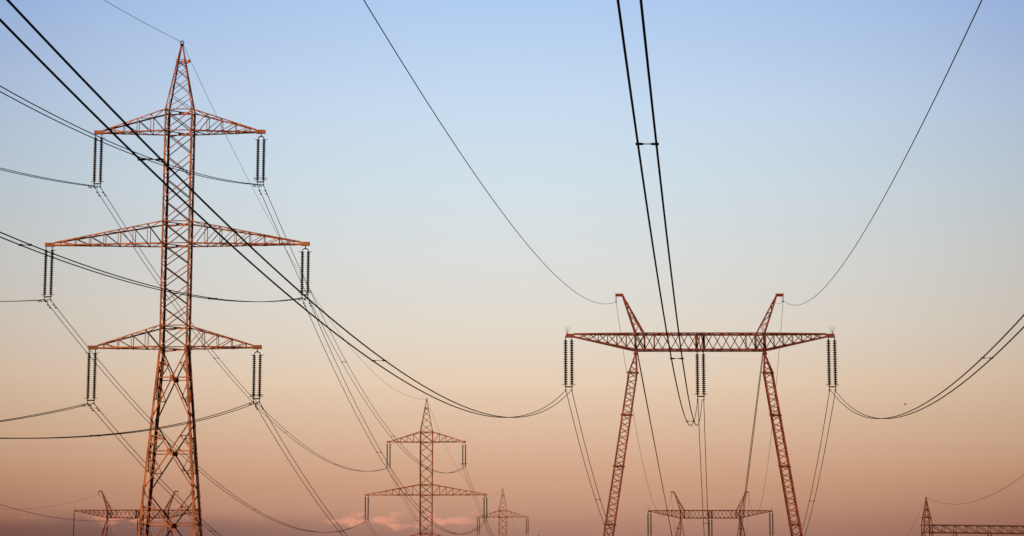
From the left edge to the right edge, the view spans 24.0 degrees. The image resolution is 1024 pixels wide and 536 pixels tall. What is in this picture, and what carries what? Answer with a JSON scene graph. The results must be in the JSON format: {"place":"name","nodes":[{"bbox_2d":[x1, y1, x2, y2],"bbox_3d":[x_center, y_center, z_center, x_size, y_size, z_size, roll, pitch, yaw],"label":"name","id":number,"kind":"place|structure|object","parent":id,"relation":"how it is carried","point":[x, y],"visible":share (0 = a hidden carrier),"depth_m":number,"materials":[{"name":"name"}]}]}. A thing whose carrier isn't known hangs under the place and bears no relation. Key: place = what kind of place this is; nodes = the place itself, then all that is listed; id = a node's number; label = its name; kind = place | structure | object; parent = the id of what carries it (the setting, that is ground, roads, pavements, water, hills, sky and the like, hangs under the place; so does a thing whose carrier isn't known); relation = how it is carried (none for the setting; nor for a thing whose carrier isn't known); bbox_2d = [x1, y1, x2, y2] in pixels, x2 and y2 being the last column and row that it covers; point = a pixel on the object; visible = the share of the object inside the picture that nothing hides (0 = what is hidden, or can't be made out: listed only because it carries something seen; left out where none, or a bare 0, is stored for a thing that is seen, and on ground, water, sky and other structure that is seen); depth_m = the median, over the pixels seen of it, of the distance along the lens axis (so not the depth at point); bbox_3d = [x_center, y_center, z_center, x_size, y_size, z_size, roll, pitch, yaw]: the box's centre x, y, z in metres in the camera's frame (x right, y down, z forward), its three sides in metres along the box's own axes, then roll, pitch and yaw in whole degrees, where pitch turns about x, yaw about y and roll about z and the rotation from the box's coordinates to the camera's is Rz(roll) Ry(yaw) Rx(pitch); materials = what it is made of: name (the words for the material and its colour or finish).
{"place":"outdoors","nodes":[
{"label":"outdoors","id":0,"kind":"place"},
{"bbox_2d":[0,0,1023,535],"label":"sky","id":1,"kind":"structure","parent":0,"point":[783,127],"materials":[{"name":"blue"}]},
{"label":"ground","id":2,"kind":"structure","parent":0,"visible":0},
{"bbox_2d":[73,491,202,535],"bbox_3d":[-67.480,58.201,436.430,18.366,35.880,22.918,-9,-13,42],"label":"portal pylon","id":3,"kind":"object","parent":2,"relation":"on","point":[135,512],"visible":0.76,"depth_m":438.38,"materials":[{"name":"brown metal"}]},
{"bbox_2d":[45,40,309,535],"bbox_3d":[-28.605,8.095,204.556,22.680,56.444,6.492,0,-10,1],"label":"lattice pylon","id":4,"kind":"object","parent":2,"relation":"on","point":[162,350],"visible":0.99,"depth_m":205.56,"materials":[{"name":"brown metal"}]},
{"bbox_2d":[41,247,54,301],"bbox_3d":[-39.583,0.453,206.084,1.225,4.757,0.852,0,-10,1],"label":"insulator set","id":5,"kind":"object","parent":4,"relation":"hanging from","point":[45,277],"visible":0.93,"depth_m":205.97,"materials":[{"name":"ceramic"}]},
{"bbox_2d":[0,299,48,301],"bbox_3d":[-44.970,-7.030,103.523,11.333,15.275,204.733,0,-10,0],"label":"conductor bundle","id":6,"kind":"object","parent":5,"relation":"hanging from","point":[26,300],"visible":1,"depth_m":199.50,"materials":[{"name":"black metal"}]},
{"bbox_2d":[46,302,365,531],"bbox_3d":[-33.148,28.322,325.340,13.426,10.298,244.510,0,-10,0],"label":"conductor bundle","id":7,"kind":"object","parent":5,"relation":"hanging from","point":[165,434],"visible":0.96,"depth_m":253.20,"materials":[{"name":"black metal"}]},
{"bbox_2d":[85,349,98,404],"bbox_3d":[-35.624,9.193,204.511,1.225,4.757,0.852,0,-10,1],"label":"insulator set","id":8,"kind":"object","parent":4,"relation":"hanging from","point":[94,372],"visible":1,"depth_m":204.41,"materials":[{"name":"ceramic"}]},
{"bbox_2d":[0,403,92,421],"bbox_3d":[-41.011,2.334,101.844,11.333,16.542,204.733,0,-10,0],"label":"conductor bundle","id":9,"kind":"object","parent":8,"relation":"hanging from","point":[83,405],"visible":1,"depth_m":189.12,"materials":[{"name":"black metal"}]},
{"bbox_2d":[89,405,220,535],"bbox_3d":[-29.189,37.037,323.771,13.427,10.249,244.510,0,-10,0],"label":"conductor bundle","id":10,"kind":"object","parent":8,"relation":"hanging from","point":[145,463],"visible":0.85,"depth_m":223.20,"materials":[{"name":"grey metal"}]},
{"bbox_2d":[90,134,104,187],"bbox_3d":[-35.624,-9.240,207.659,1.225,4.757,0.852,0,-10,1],"label":"insulator set","id":11,"kind":"object","parent":4,"relation":"hanging from","point":[100,160],"visible":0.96,"depth_m":207.57,"materials":[{"name":"ceramic"}]},
{"bbox_2d":[0,168,98,188],"bbox_3d":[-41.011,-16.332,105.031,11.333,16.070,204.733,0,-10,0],"label":"conductor bundle","id":12,"kind":"object","parent":11,"relation":"hanging from","point":[48,178],"visible":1,"depth_m":190.18,"materials":[{"name":"black metal"}]},
{"bbox_2d":[95,188,387,470],"bbox_3d":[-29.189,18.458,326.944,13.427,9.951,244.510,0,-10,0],"label":"conductor bundle","id":13,"kind":"object","parent":11,"relation":"hanging from","point":[203,338],"visible":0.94,"depth_m":254.02,"materials":[{"name":"grey metal"}]},
{"bbox_2d":[104,0,180,41],"bbox_3d":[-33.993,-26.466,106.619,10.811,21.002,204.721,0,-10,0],"label":"earth wire","id":14,"kind":"object","parent":4,"relation":"attached to","point":[140,20],"visible":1,"depth_m":192.31,"materials":[{"name":"grey metal"}]},
{"bbox_2d":[250,349,262,402],"bbox_3d":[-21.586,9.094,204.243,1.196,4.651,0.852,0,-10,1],"label":"insulator set","id":15,"kind":"object","parent":4,"relation":"hanging from","point":[254,373],"visible":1,"depth_m":204.18,"materials":[{"name":"ceramic"}]},
{"bbox_2d":[0,402,257,438],"bbox_3d":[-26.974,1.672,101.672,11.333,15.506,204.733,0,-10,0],"label":"conductor bundle","id":16,"kind":"object","parent":15,"relation":"hanging from","point":[137,430],"visible":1,"depth_m":155.89,"materials":[{"name":"black metal"}]},
{"bbox_2d":[255,403,346,535],"bbox_3d":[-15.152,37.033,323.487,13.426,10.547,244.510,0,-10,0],"label":"conductor bundle","id":17,"kind":"object","parent":15,"relation":"hanging from","point":[261,406],"visible":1,"depth_m":225.71,"materials":[{"name":"black metal"}]},
{"bbox_2d":[254,133,266,186],"bbox_3d":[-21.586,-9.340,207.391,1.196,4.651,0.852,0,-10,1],"label":"insulator set","id":18,"kind":"object","parent":4,"relation":"hanging from","point":[263,158],"visible":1,"depth_m":207.31,"materials":[{"name":"ceramic"}]},
{"bbox_2d":[0,86,262,186],"bbox_3d":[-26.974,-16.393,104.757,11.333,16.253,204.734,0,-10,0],"label":"conductor bundle","id":19,"kind":"object","parent":18,"relation":"hanging from","point":[114,143],"visible":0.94,"depth_m":147.04,"materials":[{"name":"black metal"}]},
{"bbox_2d":[258,186,463,472],"bbox_3d":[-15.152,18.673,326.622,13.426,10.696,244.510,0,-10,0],"label":"conductor bundle","id":20,"kind":"object","parent":18,"relation":"hanging from","point":[334,339],"visible":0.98,"depth_m":256.23,"materials":[{"name":"black metal"}]},
{"bbox_2d":[298,245,311,299],"bbox_3d":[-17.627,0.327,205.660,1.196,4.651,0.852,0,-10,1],"label":"insulator set","id":21,"kind":"object","parent":4,"relation":"hanging from","point":[307,291],"visible":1,"depth_m":205.58,"materials":[{"name":"ceramic"}]},
{"bbox_2d":[0,232,306,301],"bbox_3d":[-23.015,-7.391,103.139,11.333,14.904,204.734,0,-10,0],"label":"conductor bundle","id":22,"kind":"object","parent":21,"relation":"hanging from","point":[126,278],"visible":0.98,"depth_m":131.22,"materials":[{"name":"black metal"}]},
{"bbox_2d":[303,301,483,533],"bbox_3d":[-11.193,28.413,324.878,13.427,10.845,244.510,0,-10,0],"label":"conductor bundle","id":23,"kind":"object","parent":21,"relation":"hanging from","point":[366,424],"visible":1,"depth_m":247.64,"materials":[{"name":"black metal"}]},
{"bbox_2d":[365,398,486,535],"bbox_3d":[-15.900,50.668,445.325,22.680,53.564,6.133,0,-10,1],"label":"lattice pylon","id":24,"kind":"object","parent":2,"relation":"on","point":[419,494],"visible":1,"depth_m":447.38,"materials":[{"name":"metal"}]},
{"bbox_2d":[182,43,417,398],"bbox_3d":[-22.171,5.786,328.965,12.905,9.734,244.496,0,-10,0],"label":"earth wire","id":25,"kind":"object","parent":24,"relation":"attached to","point":[272,225],"visible":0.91,"depth_m":253.67,"materials":[{"name":"grey metal"}]},
{"bbox_2d":[364,496,368,520],"bbox_3d":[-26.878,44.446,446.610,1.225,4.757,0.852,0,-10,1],"label":"insulator set","id":26,"kind":"object","parent":24,"relation":"hanging from","point":[365,508],"visible":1,"depth_m":446.54,"materials":[{"name":"ceramic"}]},
{"bbox_2d":[386,444,390,465],"bbox_3d":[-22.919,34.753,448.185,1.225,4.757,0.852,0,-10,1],"label":"insulator set","id":27,"kind":"object","parent":24,"relation":"hanging from","point":[387,453],"visible":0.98,"depth_m":448.20,"materials":[{"name":"ceramic"}]},
{"bbox_2d":[388,470,475,535],"bbox_3d":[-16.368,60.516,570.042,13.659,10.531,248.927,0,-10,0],"label":"conductor bundle","id":28,"kind":"object","parent":27,"relation":"hanging from","point":[408,504],"visible":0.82,"depth_m":483.43,"materials":[{"name":"grey metal"}]},
{"bbox_2d":[461,444,466,466],"bbox_3d":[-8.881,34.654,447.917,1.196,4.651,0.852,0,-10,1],"label":"insulator set","id":29,"kind":"object","parent":24,"relation":"hanging from","point":[465,463],"visible":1,"depth_m":447.79,"materials":[{"name":"ceramic"}]},
{"bbox_2d":[466,469,492,532],"bbox_3d":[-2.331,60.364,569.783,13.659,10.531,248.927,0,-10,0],"label":"conductor bundle","id":30,"kind":"object","parent":29,"relation":"hanging from","point":[477,507],"visible":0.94,"depth_m":487.66,"materials":[{"name":"grey metal"}]},
{"bbox_2d":[482,495,487,518],"bbox_3d":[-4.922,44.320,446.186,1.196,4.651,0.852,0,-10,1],"label":"insulator set","id":31,"kind":"object","parent":24,"relation":"hanging from","point":[484,507],"visible":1,"depth_m":446.08,"materials":[{"name":"ceramic"}]},
{"bbox_2d":[477,489,528,535],"bbox_3d":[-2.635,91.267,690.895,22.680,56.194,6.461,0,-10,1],"label":"lattice pylon","id":32,"kind":"object","parent":2,"relation":"on","point":[500,510],"visible":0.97,"depth_m":693.97,"materials":[{"name":"metal"}]},
{"bbox_2d":[476,517,479,533],"bbox_3d":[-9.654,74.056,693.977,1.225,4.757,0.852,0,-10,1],"label":"insulator set","id":33,"kind":"object","parent":32,"relation":"hanging from","point":[477,525],"visible":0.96,"depth_m":693.87,"materials":[{"name":"ceramic"}]},
{"bbox_2d":[563,293,835,535],"bbox_3d":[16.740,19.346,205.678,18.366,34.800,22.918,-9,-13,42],"label":"portal pylon","id":34,"kind":"object","parent":2,"relation":"on","point":[703,335],"visible":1,"depth_m":207.27,"materials":[{"name":"brown metal"}]},
{"bbox_2d":[363,0,614,303],"bbox_3d":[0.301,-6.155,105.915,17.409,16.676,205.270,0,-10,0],"label":"earth wire","id":35,"kind":"object","parent":34,"relation":"attached to","point":[456,146],"visible":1,"depth_m":77.65,"materials":[{"name":"grey metal"}]},
{"bbox_2d":[562,337,575,390],"bbox_3d":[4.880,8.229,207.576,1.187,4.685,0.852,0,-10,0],"label":"insulator set","id":36,"kind":"object","parent":34,"relation":"hanging from","point":[571,363],"visible":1,"depth_m":207.49,"materials":[{"name":"ceramic"}]},
{"bbox_2d":[0,0,571,417],"bbox_3d":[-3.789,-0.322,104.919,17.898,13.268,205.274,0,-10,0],"label":"conductor bundle","id":37,"kind":"object","parent":36,"relation":"attached to","point":[159,158],"visible":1,"depth_m":57.37,"materials":[{"name":"black metal"}]},
{"bbox_2d":[566,391,611,532],"bbox_3d":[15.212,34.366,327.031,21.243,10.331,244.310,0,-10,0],"label":"conductor bundle","id":38,"kind":"object","parent":36,"relation":"attached to","point":[587,455],"visible":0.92,"depth_m":231.22,"materials":[{"name":"black metal"}]},
{"bbox_2d":[616,303,670,515],"bbox_3d":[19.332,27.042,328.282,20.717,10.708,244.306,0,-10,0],"label":"earth wire","id":39,"kind":"object","parent":34,"relation":"attached to","point":[633,414],"visible":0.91,"depth_m":249.09,"materials":[{"name":"black metal"}]},
{"bbox_2d":[695,351,706,400],"bbox_3d":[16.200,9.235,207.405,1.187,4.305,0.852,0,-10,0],"label":"insulator set","id":40,"kind":"object","parent":34,"relation":"hanging from","point":[703,373],"visible":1,"depth_m":207.35,"materials":[{"name":"ceramic"}]},
{"bbox_2d":[616,0,701,425],"bbox_3d":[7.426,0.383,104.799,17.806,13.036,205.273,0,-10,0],"label":"conductor bundle","id":41,"kind":"object","parent":40,"relation":"hanging from","point":[656,144],"visible":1,"depth_m":51.90,"materials":[{"name":"black metal"}]},
{"bbox_2d":[698,401,708,535],"bbox_3d":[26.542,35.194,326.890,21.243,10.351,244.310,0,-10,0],"label":"conductor bundle","id":42,"kind":"object","parent":40,"relation":"hanging from","point":[700,466],"visible":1,"depth_m":232.17,"materials":[{"name":"black metal"}]},
{"bbox_2d":[749,306,782,514],"bbox_3d":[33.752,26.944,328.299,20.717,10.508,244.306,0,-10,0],"label":"earth wire","id":43,"kind":"object","parent":34,"relation":"attached to","point":[773,412],"visible":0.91,"depth_m":258.30,"materials":[{"name":"black metal"}]},
{"bbox_2d":[826,337,838,390],"bbox_3d":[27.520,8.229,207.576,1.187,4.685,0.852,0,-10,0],"label":"insulator set","id":44,"kind":"object","parent":34,"relation":"attached to","point":[829,363],"visible":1,"depth_m":207.49,"materials":[{"name":"ceramic"}]},
{"bbox_2d":[802,391,835,535],"bbox_3d":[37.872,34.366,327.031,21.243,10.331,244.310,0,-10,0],"label":"conductor bundle","id":45,"kind":"object","parent":44,"relation":"hanging from","point":[818,457],"visible":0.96,"depth_m":232.28,"materials":[{"name":"black metal"}]},
{"bbox_2d":[830,314,1023,418],"bbox_3d":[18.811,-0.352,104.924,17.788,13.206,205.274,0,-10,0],"label":"conductor bundle","id":46,"kind":"object","parent":44,"relation":"attached to","point":[983,357],"visible":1,"depth_m":99.56,"materials":[{"name":"black metal"}]},
{"bbox_2d":[785,0,981,304],"bbox_3d":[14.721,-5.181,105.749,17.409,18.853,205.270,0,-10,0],"label":"earth wire","id":47,"kind":"object","parent":34,"relation":"hanging from","point":[914,138],"visible":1,"depth_m":68.91,"materials":[{"name":"grey metal"}]},
{"bbox_2d":[648,491,772,535],"bbox_3d":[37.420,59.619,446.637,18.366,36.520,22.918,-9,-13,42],"label":"portal pylon","id":48,"kind":"object","parent":2,"relation":"on","point":[708,515],"visible":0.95,"depth_m":448.56,"materials":[{"name":"brown metal"}]},
{"bbox_2d":[647,513,651,534],"bbox_3d":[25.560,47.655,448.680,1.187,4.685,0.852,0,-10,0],"label":"insulator set","id":49,"kind":"object","parent":48,"relation":"attached to","point":[650,526],"visible":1,"depth_m":448.44,"materials":[{"name":"ceramic"}]},
{"bbox_2d":[769,512,773,534],"bbox_3d":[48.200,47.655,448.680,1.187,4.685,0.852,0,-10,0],"label":"insulator set","id":50,"kind":"object","parent":48,"relation":"hanging from","point":[770,524],"visible":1,"depth_m":448.50,"materials":[{"name":"ceramic"}]},
{"bbox_2d":[921,497,1023,535],"bbox_3d":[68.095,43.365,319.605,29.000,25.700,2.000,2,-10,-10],"label":"substation gantry","id":51,"kind":"object","parent":2,"relation":"on","point":[954,532],"visible":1,"depth_m":319.46,"materials":[{"name":"brown metal"}]},
{"bbox_2d":[926,475,1023,503],"bbox_3d":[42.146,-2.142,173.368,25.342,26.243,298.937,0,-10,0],"label":"earth wire","id":52,"kind":"object","parent":51,"relation":"attached to","point":[983,498],"visible":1,"depth_m":246.11,"materials":[{"name":"grey metal"}]},
{"bbox_3d":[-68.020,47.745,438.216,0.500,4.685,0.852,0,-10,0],"label":"insulator set","id":53,"kind":"object","parent":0,"visible":0},
{"bbox_2d":[0,504,136,520],"bbox_3d":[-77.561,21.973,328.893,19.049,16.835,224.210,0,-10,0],"label":"power cable","id":54,"kind":"object","parent":53,"relation":"attached to","point":[61,518],"visible":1,"depth_m":383.92,"materials":[{"name":"grey metal"}]}
]}

